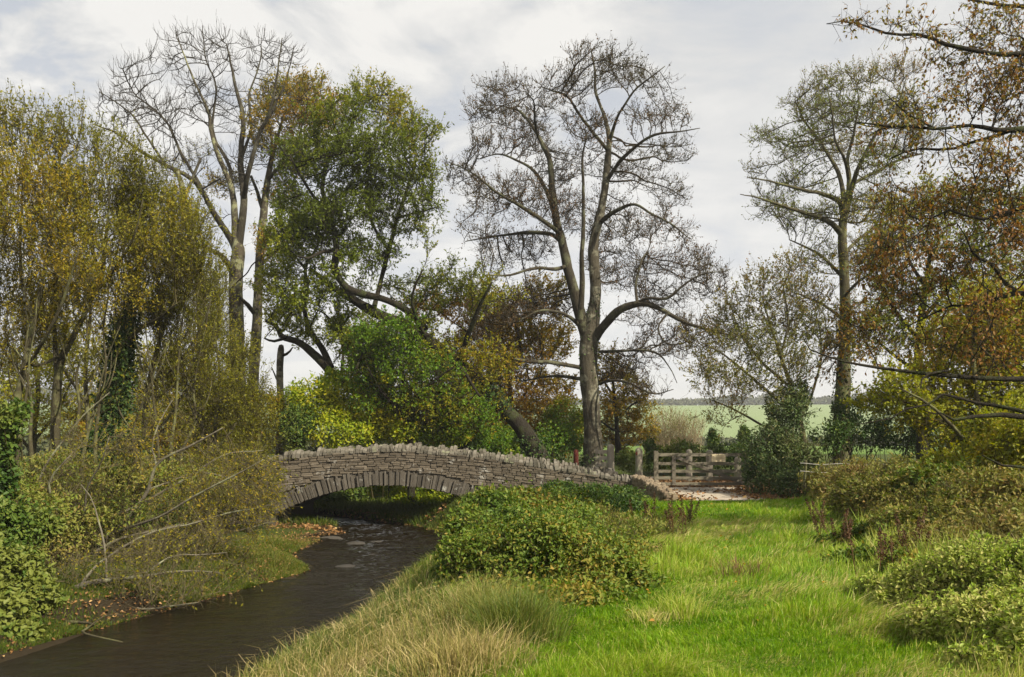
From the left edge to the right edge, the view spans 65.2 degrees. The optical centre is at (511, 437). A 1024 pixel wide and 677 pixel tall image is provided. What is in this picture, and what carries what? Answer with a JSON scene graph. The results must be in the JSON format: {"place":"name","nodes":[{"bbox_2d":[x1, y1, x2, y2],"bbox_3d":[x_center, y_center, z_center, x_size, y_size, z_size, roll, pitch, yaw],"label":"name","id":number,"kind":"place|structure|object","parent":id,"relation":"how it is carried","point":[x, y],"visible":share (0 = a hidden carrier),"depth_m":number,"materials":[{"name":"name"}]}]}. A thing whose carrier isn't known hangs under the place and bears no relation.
{"place":"outdoors","nodes":[
{"label":"outdoors","id":0,"kind":"place"},
{"bbox_2d":[0,515,443,676],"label":"water","id":1,"kind":"structure","parent":0,"point":[205,639],"depth_m":10.87,"materials":[{"name":"black liquid"}]},
{"bbox_2d":[319,536,342,538],"bbox_3d":[-4.541,2.531,19.834,0.721,0.174,0.530,0,0,0],"label":"stream rock","id":2,"kind":"object","parent":1,"relation":"in","point":[333,537],"visible":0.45,"depth_m":19.77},
{"bbox_2d":[335,564,355,566],"bbox_3d":[-3.253,2.538,15.590,0.495,0.119,0.383,0,0,0],"label":"stream rock","id":3,"kind":"object","parent":1,"relation":"in","point":[347,565],"visible":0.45,"depth_m":15.51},
{"bbox_2d":[0,404,974,675],"bbox_3d":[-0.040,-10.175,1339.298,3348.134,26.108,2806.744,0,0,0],"label":"ground","id":4,"kind":"structure","parent":0,"point":[756,412],"depth_m":24.75,"materials":[{"name":"plant"}]},
{"bbox_2d":[0,397,37,501],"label":"bramble bush","id":5,"kind":"object","parent":4,"relation":"on","point":[14,414],"visible":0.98,"depth_m":12.95,"materials":[{"name":"green plant"}]},
{"bbox_2d":[1,293,55,503],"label":"sapling","id":6,"kind":"object","parent":4,"relation":"on","point":[27,385],"visible":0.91,"depth_m":15.49,"materials":[{"name":"brown plant"}]},
{"bbox_2d":[0,239,60,487],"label":"sapling","id":7,"kind":"object","parent":4,"relation":"on","point":[30,441],"visible":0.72,"depth_m":16.48,"materials":[{"name":"brown plant"}]},
{"bbox_2d":[0,494,69,642],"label":"bramble bush","id":8,"kind":"object","parent":4,"relation":"on","point":[28,589],"visible":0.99,"depth_m":10.38,"materials":[{"name":"green plant"}]},
{"bbox_2d":[0,334,96,486],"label":"sallow tree","id":9,"kind":"object","parent":4,"relation":"on","point":[6,390],"visible":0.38,"depth_m":29.19,"materials":[{"name":"green plant"}]},
{"bbox_2d":[0,77,115,400],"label":"willow tree","id":10,"kind":"object","parent":4,"relation":"on","point":[64,267],"visible":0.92,"depth_m":16.76,"materials":[{"name":"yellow plant"}]},
{"bbox_2d":[3,263,142,479],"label":"sallow tree","id":11,"kind":"object","parent":4,"relation":"on","point":[86,376],"visible":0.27,"depth_m":26.68,"materials":[{"name":"green plant"}]},
{"bbox_2d":[49,259,113,523],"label":"sapling","id":12,"kind":"object","parent":4,"relation":"on","point":[80,404],"visible":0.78,"depth_m":17.47,"materials":[{"name":"brown plant"}]},
{"bbox_2d":[65,614,122,642],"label":"fallen branch","id":13,"kind":"object","parent":4,"relation":"on","point":[90,624],"visible":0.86,"depth_m":9.99,"materials":[{"name":"wood"}]},
{"bbox_2d":[11,82,185,513],"bbox_3d":[-9.659,-3.150,18.973,3.880,10.422,5.346,0,0,-35],"label":"willow tree","id":14,"kind":"object","parent":4,"relation":"on","point":[58,361],"visible":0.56,"depth_m":18.12,"materials":[{"name":"green plant"}]},
{"bbox_2d":[76,306,128,537],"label":"sapling","id":15,"kind":"object","parent":4,"relation":"on","point":[93,414],"visible":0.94,"depth_m":15.99,"materials":[{"name":"brown plant"}]},
{"bbox_2d":[85,225,129,512],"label":"sapling","id":16,"kind":"object","parent":4,"relation":"on","point":[98,411],"visible":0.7,"depth_m":17.98,"materials":[{"name":"brown plant"}]},
{"bbox_2d":[78,423,155,486],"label":"bush","id":17,"kind":"object","parent":4,"relation":"on","point":[90,449],"visible":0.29,"depth_m":18.56,"materials":[{"name":"green plant"}]},
{"bbox_2d":[7,442,232,569],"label":"undergrowth","id":18,"kind":"object","parent":4,"relation":"on","point":[72,533],"visible":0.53,"depth_m":14.93,"materials":[{"name":"green plant"}]},
{"bbox_2d":[112,307,179,537],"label":"sapling","id":19,"kind":"object","parent":4,"relation":"on","point":[153,401],"visible":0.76,"depth_m":18.00,"materials":[{"name":"brown plant"}]},
{"bbox_2d":[62,332,233,475],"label":"sallow tree","id":20,"kind":"object","parent":4,"relation":"on","point":[151,403],"visible":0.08,"depth_m":30.87,"materials":[{"name":"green plant"}]},
{"bbox_2d":[84,123,215,520],"bbox_3d":[-8.495,-2.391,19.007,2.724,9.951,4.597,0,0,-40],"label":"willow tree","id":21,"kind":"object","parent":4,"relation":"on","point":[157,242],"visible":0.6,"depth_m":18.80,"materials":[{"name":"green plant"}]},
{"bbox_2d":[115,333,193,535],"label":"sapling","id":22,"kind":"object","parent":4,"relation":"on","point":[146,393],"visible":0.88,"depth_m":16.63,"materials":[{"name":"brown plant"}]},
{"bbox_2d":[42,484,269,616],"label":"sprawling willow","id":23,"kind":"object","parent":4,"relation":"on","point":[146,575],"visible":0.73,"depth_m":11.74,"materials":[{"name":"green plant"}]},
{"bbox_2d":[0,524,318,653],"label":"bank grass","id":24,"kind":"structure","parent":4,"relation":"on","point":[273,556],"depth_m":13.26,"materials":[{"name":"plant"}]},
{"bbox_2d":[24,392,307,564],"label":"sprawling willow","id":25,"kind":"object","parent":4,"relation":"on","point":[200,502],"visible":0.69,"depth_m":14.43,"materials":[{"name":"green plant"}]},
{"bbox_2d":[2,526,345,656],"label":"leaf litter","id":26,"kind":"object","parent":4,"relation":"on","point":[102,614],"visible":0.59,"depth_m":11.69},
{"bbox_2d":[144,261,208,517],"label":"sapling","id":27,"kind":"object","parent":4,"relation":"on","point":[176,375],"visible":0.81,"depth_m":18.97,"materials":[{"name":"brown plant"}]},
{"bbox_2d":[70,379,291,464],"bbox_3d":[-12.164,0.241,30.461,8.202,4.939,3.662,0,0,0],"label":"hazel bush","id":28,"kind":"object","parent":4,"relation":"on","point":[187,444],"visible":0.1,"depth_m":30.11,"materials":[{"name":"green plant"}]},
{"bbox_2d":[17,431,356,457],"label":"treeline","id":29,"kind":"object","parent":4,"relation":"on","point":[44,444],"visible":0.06,"depth_m":58.80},
{"bbox_2d":[169,311,206,466],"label":"sapling","id":30,"kind":"object","parent":4,"relation":"on","point":[201,425],"visible":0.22,"depth_m":21.50,"materials":[{"name":"brown plant"}]},
{"bbox_2d":[137,133,248,455],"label":"leaning ash tree","id":31,"kind":"object","parent":4,"relation":"on","point":[199,161],"visible":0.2,"depth_m":34.86,"materials":[{"name":"brown plant"}]},
{"bbox_2d":[131,178,255,515],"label":"willow tree","id":32,"kind":"object","parent":4,"relation":"on","point":[172,360],"visible":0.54,"depth_m":20.26,"materials":[{"name":"green plant"}]},
{"bbox_2d":[89,15,308,457],"bbox_3d":[-13.828,-9.518,36.472,10.278,21.871,7.728,0,0,0],"label":"ash tree","id":33,"kind":"object","parent":4,"relation":"on","point":[237,241],"visible":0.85,"depth_m":35.91,"materials":[{"name":"grey plant"}]},
{"bbox_2d":[176,299,227,531],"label":"sapling","id":34,"kind":"object","parent":4,"relation":"on","point":[193,395],"visible":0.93,"depth_m":19.96,"materials":[{"name":"brown plant"}]},
{"bbox_2d":[144,429,297,532],"bbox_3d":[-7.557,1.160,20.326,4.092,2.880,3.297,0,0,-16],"label":"golden shrub","id":35,"kind":"object","parent":4,"relation":"on","point":[240,470],"visible":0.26,"depth_m":20.25,"materials":[{"name":"green plant"}]},
{"bbox_2d":[160,246,298,462],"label":"willow tree","id":36,"kind":"object","parent":4,"relation":"on","point":[215,413],"visible":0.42,"depth_m":22.20,"materials":[{"name":"green plant"}]},
{"bbox_2d":[198,61,348,450],"bbox_3d":[-10.243,-8.187,36.811,7.982,19.175,6.056,0,0,44],"label":"slender tree","id":37,"kind":"object","parent":4,"relation":"on","point":[298,96],"visible":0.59,"depth_m":36.52,"materials":[{"name":"brown plant"}]},
{"bbox_2d":[271,344,292,455],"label":"dead tree","id":38,"kind":"object","parent":4,"relation":"on","point":[281,354],"visible":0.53,"depth_m":32.86,"materials":[{"name":"wood"}]},
{"bbox_2d":[278,402,317,452],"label":"laurel bush","id":39,"kind":"object","parent":4,"relation":"on","point":[292,440],"visible":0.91,"depth_m":27.38,"materials":[{"name":"green plant"}]},
{"bbox_2d":[314,487,368,505],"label":"waterside bush","id":40,"kind":"object","parent":4,"relation":"on","point":[341,495],"visible":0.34,"depth_m":27.62,"materials":[{"name":"green plant"}]},
{"bbox_2d":[266,503,446,531],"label":"leaf litter","id":41,"kind":"object","parent":4,"relation":"on","point":[309,526],"visible":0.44,"depth_m":22.07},
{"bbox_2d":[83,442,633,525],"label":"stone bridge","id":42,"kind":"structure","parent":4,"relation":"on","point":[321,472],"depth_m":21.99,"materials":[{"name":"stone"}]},
{"bbox_2d":[243,187,486,449],"bbox_3d":[-5.984,-3.601,30.083,8.533,12.219,7.571,0,0,44],"label":"reaching oak","id":43,"kind":"object","parent":4,"relation":"on","point":[335,328],"visible":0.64,"depth_m":28.98,"materials":[{"name":"green plant"}]},
{"bbox_2d":[276,490,458,527],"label":"bank grass","id":44,"kind":"structure","parent":4,"relation":"on","point":[376,505],"depth_m":24.37,"materials":[{"name":"plant"}]},
{"bbox_2d":[275,364,471,498],"bbox_3d":[-5.083,-0.186,28.402,7.438,5.117,3.990,0,0,0],"label":"hazel bush","id":45,"kind":"object","parent":4,"relation":"on","point":[333,400],"visible":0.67,"depth_m":27.86,"materials":[{"name":"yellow plant"}]},
{"bbox_2d":[211,493,583,676],"bbox_3d":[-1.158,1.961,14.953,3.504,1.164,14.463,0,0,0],"label":"bank grass","id":46,"kind":"structure","parent":4,"relation":"on","point":[436,525],"depth_m":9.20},
{"bbox_2d":[348,485,457,504],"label":"waterside bush","id":47,"kind":"object","parent":4,"relation":"on","point":[421,494],"visible":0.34,"depth_m":28.13,"materials":[{"name":"green plant"}]},
{"bbox_2d":[261,66,550,461],"bbox_3d":[-3.692,-6.064,28.852,10.728,16.337,5.793,0,0,0],"label":"leaning oak","id":48,"kind":"object","parent":4,"relation":"on","point":[367,153],"visible":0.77,"depth_m":28.37,"materials":[{"name":"green plant"}]},
{"bbox_2d":[334,305,502,501],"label":"maple tree","id":49,"kind":"object","parent":4,"relation":"on","point":[361,330],"visible":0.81,"depth_m":27.02,"materials":[{"name":"green plant"}]},
{"bbox_2d":[359,615,570,676],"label":"rush tussock","id":50,"kind":"object","parent":4,"relation":"on","point":[448,653],"visible":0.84,"depth_m":5.55,"materials":[{"name":"plant"}]},
{"bbox_2d":[405,566,543,630],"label":"rush tussock","id":51,"kind":"object","parent":4,"relation":"on","point":[457,603],"visible":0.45,"depth_m":7.16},
{"bbox_2d":[394,265,583,458],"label":"beech tree","id":52,"kind":"object","parent":4,"relation":"on","point":[525,408],"visible":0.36,"depth_m":34.66,"materials":[{"name":"brown plant"}]},
{"bbox_2d":[0,384,993,405],"bbox_3d":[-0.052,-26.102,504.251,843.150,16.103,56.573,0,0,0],"label":"treeline","id":53,"kind":"object","parent":4,"relation":"on","point":[757,400],"visible":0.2,"depth_m":498.26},
{"bbox_2d":[416,392,583,490],"bbox_3d":[-0.299,0.233,31.607,7.779,4.265,2.816,0,0,-17],"label":"hazel bush","id":54,"kind":"object","parent":4,"relation":"on","point":[502,443],"visible":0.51,"depth_m":31.69,"materials":[{"name":"green plant"}]},
{"bbox_2d":[426,574,607,648],"bbox_3d":[0.083,1.402,6.334,1.737,0.622,2.085,0,0,-39],"label":"rush tussock","id":55,"kind":"object","parent":4,"relation":"on","point":[508,608],"visible":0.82,"depth_m":6.29,"materials":[{"name":"plant"}]},
{"bbox_2d":[431,472,623,541],"bbox_3d":[0.414,1.554,15.845,3.633,1.780,8.257,0,0,0],"label":"bramble bush","id":56,"kind":"object","parent":4,"relation":"on","point":[490,498],"visible":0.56,"depth_m":13.93,"materials":[{"name":"green plant"}]},
{"bbox_2d":[426,494,669,608],"bbox_3d":[0.378,1.276,9.271,2.773,1.115,3.774,0,0,0],"label":"bramble bush","id":57,"kind":"object","parent":4,"relation":"on","point":[550,537],"visible":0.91,"depth_m":8.57,"materials":[{"name":"green plant"}]},
{"bbox_2d":[573,449,578,464],"bbox_3d":[2.128,1.026,26.600,0.176,1.273,0.175,0,0,0],"label":"iron post","id":58,"kind":"object","parent":4,"relation":"on","point":[575,455],"visible":0.41,"depth_m":26.54,"materials":[{"name":"metal"}]},
{"bbox_2d":[438,30,753,470],"bbox_3d":[3.373,-6.976,30.734,12.162,17.799,8.691,0,0,0],"label":"sycamore tree","id":59,"kind":"object","parent":4,"relation":"on","point":[590,327],"visible":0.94,"depth_m":30.69,"materials":[{"name":"grey plant"}]},
{"bbox_2d":[538,478,659,514],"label":"nettle bush","id":60,"kind":"object","parent":4,"relation":"on","point":[617,494],"visible":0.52,"depth_m":18.71,"materials":[{"name":"green plant"}]},
{"bbox_2d":[607,444,613,468],"bbox_3d":[3.330,0.941,27.000,0.250,1.454,0.250,0,0,0],"label":"fence post","id":61,"kind":"object","parent":4,"relation":"on","point":[610,455],"visible":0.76,"depth_m":26.89,"materials":[{"name":"grey wood"}]},
{"bbox_2d":[595,449,606,466],"bbox_3d":[3.033,0.757,27.032,0.450,0.757,0.105,0,0,0],"label":"board fence","id":62,"kind":"object","parent":61,"relation":"attached to","point":[597,457],"visible":0.88,"depth_m":26.98,"materials":[{"name":"grey wood"}]},
{"bbox_2d":[576,338,662,464],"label":"beech tree","id":63,"kind":"object","parent":4,"relation":"on","point":[618,440],"visible":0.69,"depth_m":36.07,"materials":[{"name":"brown plant"}]},
{"bbox_2d":[635,448,642,474],"bbox_3d":[4.274,1.005,26.915,0.247,1.331,0.419,0,0,7],"label":"fence post","id":64,"kind":"object","parent":4,"relation":"on","point":[638,461],"visible":0.83,"depth_m":26.90,"materials":[{"name":"grey wood"}]},
{"bbox_2d":[594,503,688,554],"bbox_3d":[1.913,1.355,13.026,2.013,0.684,5.130,0,0,14],"label":"weed patch","id":65,"kind":"object","parent":4,"relation":"on","point":[623,521],"visible":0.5,"depth_m":12.03,"materials":[{"name":"plant"}]},
{"bbox_2d":[629,492,656,523],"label":"dock plant","id":66,"kind":"object","parent":4,"relation":"on","point":[645,508],"visible":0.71,"depth_m":12.96,"materials":[{"name":"brown plant"}]},
{"bbox_2d":[607,601,693,627],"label":"grass tussock","id":67,"kind":"object","parent":4,"relation":"on","point":[652,614],"depth_m":7.00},
{"bbox_2d":[642,436,658,472],"bbox_3d":[4.947,0.611,28.517,0.510,1.331,0.525,0,0,39],"label":"ivy stump","id":68,"kind":"object","parent":4,"relation":"on","point":[650,447],"visible":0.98,"depth_m":28.46,"materials":[{"name":"green plant"}]},
{"bbox_2d":[364,435,937,445],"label":"treeline","id":69,"kind":"object","parent":4,"relation":"on","point":[726,439],"visible":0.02,"depth_m":116.08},
{"bbox_2d":[629,474,677,501],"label":"wing wall","id":70,"kind":"structure","parent":4,"relation":"on","point":[660,489],"depth_m":20.73,"materials":[{"name":"stone"}]},
{"bbox_2d":[640,399,706,460],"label":"thorn bush","id":71,"kind":"object","parent":4,"relation":"on","point":[676,429],"visible":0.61,"depth_m":41.69,"materials":[{"name":"beige plant"}]},
{"bbox_2d":[665,494,686,535],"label":"dock plant","id":72,"kind":"object","parent":4,"relation":"on","point":[680,514],"visible":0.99,"depth_m":12.02,"materials":[{"name":"brown plant"}]},
{"bbox_2d":[628,585,727,623],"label":"grass tussock","id":73,"kind":"object","parent":4,"relation":"on","point":[683,607],"depth_m":7.16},
{"bbox_2d":[614,437,760,474],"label":"hedge","id":74,"kind":"object","parent":4,"relation":"on","point":[623,458],"visible":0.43,"depth_m":30.63,"materials":[{"name":"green plant"}]},
{"bbox_2d":[675,494,700,524],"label":"dock plant","id":75,"kind":"object","parent":4,"relation":"on","point":[690,515],"visible":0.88,"depth_m":13.47,"materials":[{"name":"brown plant"}]},
{"bbox_2d":[686,449,691,481],"bbox_3d":[6.086,1.034,27.500,0.218,1.267,0.218,0,0,0],"label":"fence post","id":76,"kind":"object","parent":4,"relation":"on","point":[688,467],"visible":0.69,"depth_m":27.41,"materials":[{"name":"grey wood"}]},
{"bbox_2d":[706,450,712,481],"bbox_3d":[6.783,1.049,27.499,0.236,1.260,0.236,0,0,0],"label":"fence post","id":77,"kind":"object","parent":4,"relation":"on","point":[708,458],"visible":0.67,"depth_m":27.40,"materials":[{"name":"grey wood"}]},
{"bbox_2d":[704,426,721,447],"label":"conifer","id":78,"kind":"object","parent":4,"relation":"on","point":[711,437],"visible":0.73,"depth_m":37.86,"materials":[{"name":"green plant"}]},
{"bbox_2d":[650,476,784,500],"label":"lane","id":79,"kind":"structure","parent":4,"relation":"on","point":[721,495],"depth_m":22.35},
{"bbox_2d":[419,493,1023,676],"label":"grass","id":80,"kind":"structure","parent":4,"relation":"on","point":[830,607],"depth_m":6.87,"materials":[{"name":"plant"}]},
{"bbox_2d":[648,475,809,500],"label":"leaf litter","id":81,"kind":"object","parent":4,"relation":"on","point":[740,492],"visible":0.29,"depth_m":22.48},
{"bbox_2d":[622,502,848,620],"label":"fallen leaves","id":82,"kind":"object","parent":4,"relation":"on","point":[652,619],"visible":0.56,"depth_m":9.17,"materials":[{"name":"brown plant"}]},
{"bbox_2d":[734,457,740,476],"bbox_3d":[7.755,1.176,27.500,0.238,1.037,0.238,0,0,0],"label":"fence post","id":83,"kind":"object","parent":4,"relation":"on","point":[737,467],"visible":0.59,"depth_m":27.41,"materials":[{"name":"grey wood"}]},
{"bbox_2d":[707,548,778,580],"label":"grass tussock","id":84,"kind":"object","parent":4,"relation":"on","point":[739,570],"depth_m":8.95,"materials":[{"name":"green plant"}]},
{"bbox_2d":[735,424,750,444],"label":"conifer","id":85,"kind":"object","parent":4,"relation":"on","point":[743,429],"visible":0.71,"depth_m":37.87,"materials":[{"name":"green plant"}]},
{"bbox_2d":[669,241,840,489],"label":"hawthorn tree","id":86,"kind":"object","parent":4,"relation":"on","point":[779,345],"visible":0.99,"depth_m":23.50,"materials":[{"name":"green plant"}]},
{"bbox_2d":[737,375,828,497],"bbox_3d":[7.603,-0.082,21.861,2.649,3.563,4.221,0,0,0],"label":"holly bush","id":87,"kind":"object","parent":4,"relation":"on","point":[765,459],"visible":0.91,"depth_m":22.04,"materials":[{"name":"green plant"}]},
{"bbox_2d":[805,497,829,533],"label":"dock plant","id":88,"kind":"object","parent":4,"relation":"on","point":[822,520],"visible":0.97,"depth_m":11.57,"materials":[{"name":"brown plant"}]},
{"bbox_2d":[803,460,877,487],"bbox_3d":[7.403,0.770,16.987,2.602,0.595,0.086,0,0,0],"label":"fence","id":89,"kind":"object","parent":4,"relation":"on","point":[805,473],"visible":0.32,"depth_m":16.97,"materials":[{"name":"grey wood"}]},
{"bbox_2d":[829,508,853,544],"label":"dock plant","id":90,"kind":"object","parent":4,"relation":"on","point":[843,525],"visible":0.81,"depth_m":10.76,"materials":[{"name":"brown plant"}]},
{"bbox_2d":[738,50,945,463],"bbox_3d":[12.695,-7.551,30.960,7.692,18.360,10.859,0,0,20],"label":"sycamore tree","id":91,"kind":"object","parent":4,"relation":"on","point":[845,201],"visible":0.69,"depth_m":29.86,"materials":[{"name":"green plant"}]},
{"bbox_2d":[797,451,922,518],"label":"hedge","id":92,"kind":"object","parent":4,"relation":"on","point":[813,483],"visible":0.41,"depth_m":15.79,"materials":[{"name":"plant"}]},
{"bbox_2d":[806,519,929,573],"bbox_3d":[4.341,1.384,9.861,1.263,0.548,3.138,0,0,16],"label":"weed patch","id":93,"kind":"object","parent":4,"relation":"on","point":[861,550],"visible":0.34,"depth_m":9.35,"materials":[{"name":"green plant"}]},
{"bbox_2d":[843,513,896,573],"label":"dock plant","id":94,"kind":"object","parent":4,"relation":"on","point":[881,544],"visible":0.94,"depth_m":8.64,"materials":[{"name":"brown plant"}]},
{"bbox_2d":[808,392,961,464],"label":"hedge","id":95,"kind":"object","parent":4,"relation":"on","point":[843,427],"visible":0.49,"depth_m":24.96,"materials":[{"name":"green plant"}]},
{"bbox_2d":[794,0,1023,468],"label":"foreground oak","id":96,"kind":"object","parent":4,"relation":"on","point":[1014,72],"visible":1,"depth_m":11.22,"materials":[{"name":"brown plant"}]},
{"bbox_2d":[799,491,1023,638],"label":"rank grass","id":97,"kind":"structure","parent":4,"relation":"on","point":[964,534],"depth_m":8.62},
{"bbox_2d":[893,506,931,552],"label":"dock plant","id":98,"kind":"object","parent":4,"relation":"on","point":[904,533],"visible":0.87,"depth_m":8.82,"materials":[{"name":"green plant"}]},
{"bbox_2d":[819,459,1023,549],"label":"bramble bush","id":99,"kind":"object","parent":4,"relation":"on","point":[852,484],"visible":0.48,"depth_m":11.24,"materials":[{"name":"green plant"}]},
{"bbox_2d":[835,266,1023,456],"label":"hazel tree","id":100,"kind":"object","parent":4,"relation":"on","point":[891,394],"visible":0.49,"depth_m":16.99,"materials":[{"name":"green plant"}]},
{"bbox_2d":[845,162,1023,461],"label":"brown oak","id":101,"kind":"object","parent":4,"relation":"on","point":[1003,265],"visible":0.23,"depth_m":23.73,"materials":[{"name":"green plant"}]},
{"bbox_2d":[846,529,1023,675],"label":"nettle bush","id":102,"kind":"object","parent":4,"relation":"on","point":[965,571],"visible":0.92,"depth_m":6.43,"materials":[{"name":"green plant"}]},
{"bbox_2d":[886,451,985,502],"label":"bramble bush","id":103,"kind":"object","parent":4,"relation":"on","point":[915,474],"visible":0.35,"depth_m":12.41,"materials":[{"name":"green plant"}]},
{"bbox_2d":[862,468,1023,551],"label":"bramble bush","id":104,"kind":"object","parent":4,"relation":"on","point":[1004,483],"visible":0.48,"depth_m":9.79,"materials":[{"name":"green plant"}]},
{"bbox_2d":[915,398,1023,477],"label":"scrub bush","id":105,"kind":"object","parent":4,"relation":"on","point":[999,439],"visible":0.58,"depth_m":12.60,"materials":[{"name":"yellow plant"}]},
{"bbox_2d":[0,0,1023,404],"label":"sky","id":106,"kind":"structure","parent":0,"point":[735,57],"materials":[{"name":"white"}]},
{"bbox_3d":[7.149,1.065,24.100,0.194,1.267,0.193,0,0,0],"label":"fence post","id":107,"kind":"object","parent":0,"visible":0},
{"bbox_2d":[654,451,748,485],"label":"field gate","id":108,"kind":"structure","parent":107,"relation":"attached to","point":[674,478],"depth_m":23.98,"materials":[{"name":"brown wood"}]},
{"bbox_2d":[712,454,725,461],"bbox_3d":[6.188,0.616,23.958,0.408,0.235,0.024,0,0,0],"label":"sign","id":109,"kind":"object","parent":108,"relation":"attached to","point":[718,457],"visible":1,"depth_m":23.95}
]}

